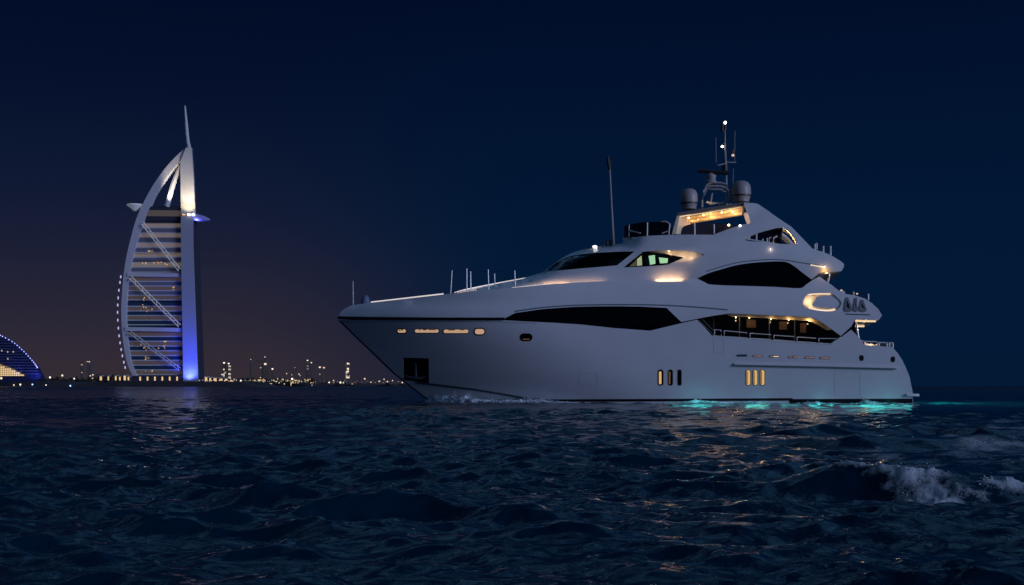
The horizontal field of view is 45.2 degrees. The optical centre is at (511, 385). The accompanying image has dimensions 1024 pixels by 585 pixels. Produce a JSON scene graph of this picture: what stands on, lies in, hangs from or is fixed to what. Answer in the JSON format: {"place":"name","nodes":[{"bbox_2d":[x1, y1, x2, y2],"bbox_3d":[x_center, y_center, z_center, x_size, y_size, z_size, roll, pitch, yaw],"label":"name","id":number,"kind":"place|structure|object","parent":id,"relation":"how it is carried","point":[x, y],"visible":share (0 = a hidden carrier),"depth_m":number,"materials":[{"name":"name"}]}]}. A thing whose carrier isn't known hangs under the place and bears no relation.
{"place":"outdoors","nodes":[
{"label":"outdoors","id":0,"kind":"place"},
{"bbox_2d":[0,381,87,386],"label":"quay","id":1,"kind":"structure","parent":0,"point":[37,384],"depth_m":1700.00,"materials":[{"name":"grey concrete"}]},
{"bbox_2d":[0,335,44,380],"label":"curved hotel","id":2,"kind":"structure","parent":1,"relation":"on","point":[17,362],"depth_m":1800.00,"materials":[{"name":"blue glass"}]},
{"bbox_2d":[221,358,225,377],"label":"tower","id":3,"kind":"structure","parent":0,"point":[223,370],"depth_m":2495.33,"materials":[{"name":"grey"}]},
{"bbox_2d":[227,363,230,378],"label":"tower","id":4,"kind":"structure","parent":0,"point":[228,370],"depth_m":2495.57,"materials":[{"name":"grey"}]},
{"bbox_2d":[276,377,281,383],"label":"building","id":5,"kind":"structure","parent":0,"point":[279,379],"depth_m":2588.28,"materials":[{"name":"black"}]},
{"bbox_2d":[286,378,293,383],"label":"building","id":6,"kind":"structure","parent":0,"point":[289,381],"depth_m":2552.70,"materials":[{"name":"black"}]},
{"bbox_2d":[296,378,303,383],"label":"building","id":7,"kind":"structure","parent":0,"point":[300,381],"depth_m":2531.79,"materials":[{"name":"black"}]},
{"bbox_2d":[273,382,407,385],"bbox_3d":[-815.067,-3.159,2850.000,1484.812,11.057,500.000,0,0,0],"label":"shore","id":8,"kind":"structure","parent":0,"point":[345,384],"depth_m":2600.00,"materials":[{"name":"black"}]},
{"bbox_2d":[80,361,82,378],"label":"tower","id":9,"kind":"structure","parent":8,"relation":"on","point":[81,369],"depth_m":2696.29,"materials":[{"name":"grey"}]},
{"bbox_2d":[87,360,93,381],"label":"tower","id":10,"kind":"structure","parent":8,"relation":"on","point":[90,374],"depth_m":2694.06,"materials":[{"name":"grey"}]},
{"bbox_2d":[249,359,251,377],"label":"tower","id":11,"kind":"structure","parent":8,"relation":"on","point":[250,368],"depth_m":2695.90,"materials":[{"name":"grey"}]},
{"bbox_2d":[260,358,267,378],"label":"tower","id":12,"kind":"structure","parent":8,"relation":"on","point":[265,367],"depth_m":2694.72,"materials":[{"name":"grey"}]},
{"bbox_2d":[270,364,273,378],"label":"tower","id":13,"kind":"structure","parent":8,"relation":"on","point":[272,371],"depth_m":2695.38,"materials":[{"name":"grey"}]},
{"bbox_2d":[305,358,311,378],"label":"tower","id":14,"kind":"structure","parent":8,"relation":"on","point":[306,368],"depth_m":2695.24,"materials":[{"name":"grey"}]},
{"bbox_2d":[318,365,324,382],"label":"tower","id":15,"kind":"structure","parent":8,"relation":"on","point":[321,373],"depth_m":2693.41,"materials":[{"name":"grey"}]},
{"bbox_2d":[346,361,349,380],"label":"tower","id":16,"kind":"structure","parent":8,"relation":"on","point":[347,370],"depth_m":2595.22,"materials":[{"name":"brown"}]},
{"bbox_2d":[369,379,376,383],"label":"building","id":17,"kind":"structure","parent":0,"point":[373,381],"depth_m":2527.34,"materials":[{"name":"grey"}]},
{"bbox_2d":[377,378,385,383],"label":"building","id":18,"kind":"structure","parent":0,"point":[382,380],"depth_m":2490.70,"materials":[{"name":"grey"}]},
{"bbox_2d":[0,386,1023,584],"bbox_3d":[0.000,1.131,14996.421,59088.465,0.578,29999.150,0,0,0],"label":"sea","id":19,"kind":"structure","parent":0,"point":[344,485],"depth_m":13.42,"materials":[{"name":"liquid"}]},
{"bbox_2d":[74,381,277,386],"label":"breakwater","id":20,"kind":"object","parent":19,"relation":"in","point":[175,384],"visible":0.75,"depth_m":1376.00,"materials":[{"name":"grey stone"}]},
{"bbox_2d":[117,106,209,380],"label":"sail tower","id":21,"kind":"structure","parent":20,"relation":"on","point":[161,317],"depth_m":1438.50,"materials":[{"name":"white glass"}]},
{"bbox_2d":[432,394,562,402],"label":"bow foam","id":22,"kind":"object","parent":19,"relation":"on","point":[443,398],"visible":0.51,"depth_m":86.37,"materials":[{"name":"white"}]},
{"bbox_2d":[425,392,587,402],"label":"spray","id":23,"kind":"object","parent":19,"relation":"on","point":[466,400],"visible":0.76,"depth_m":85.51,"materials":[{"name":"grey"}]},
{"bbox_2d":[338,121,918,403],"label":"yacht","id":24,"kind":"object","parent":19,"relation":"on","point":[754,308],"visible":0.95,"depth_m":82.17,"materials":[{"name":"white paint"}]},
{"bbox_2d":[505,306,683,330],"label":"saloon window","id":25,"kind":"structure","parent":24,"relation":"in","point":[622,317],"depth_m":82.32,"materials":[{"name":"black glass"}]},
{"bbox_2d":[697,261,813,287],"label":"oval window","id":26,"kind":"structure","parent":24,"relation":"in","point":[765,274],"depth_m":81.04,"materials":[{"name":"black glass"}]},
{"bbox_2d":[652,398,911,404],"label":"spray","id":27,"kind":"object","parent":19,"relation":"on","point":[866,401],"visible":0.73,"depth_m":80.27,"materials":[{"name":"teal"}]},
{"bbox_2d":[675,399,907,404],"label":"side foam","id":28,"kind":"object","parent":19,"relation":"on","point":[695,400],"visible":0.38,"depth_m":80.92,"materials":[{"name":"teal"}]},
{"bbox_2d":[793,458,1020,503],"bbox_3d":[5.061,0.954,13.188,4.305,0.611,1.603,0,0,17],"label":"crest spray","id":29,"kind":"object","parent":19,"relation":"on","point":[930,477],"visible":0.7,"depth_m":13.29,"materials":[{"name":"grey liquid"}]},
{"bbox_2d":[0,0,1023,385],"label":"sky","id":30,"kind":"structure","parent":0,"point":[381,149],"materials":[{"name":"blue"}]}
]}

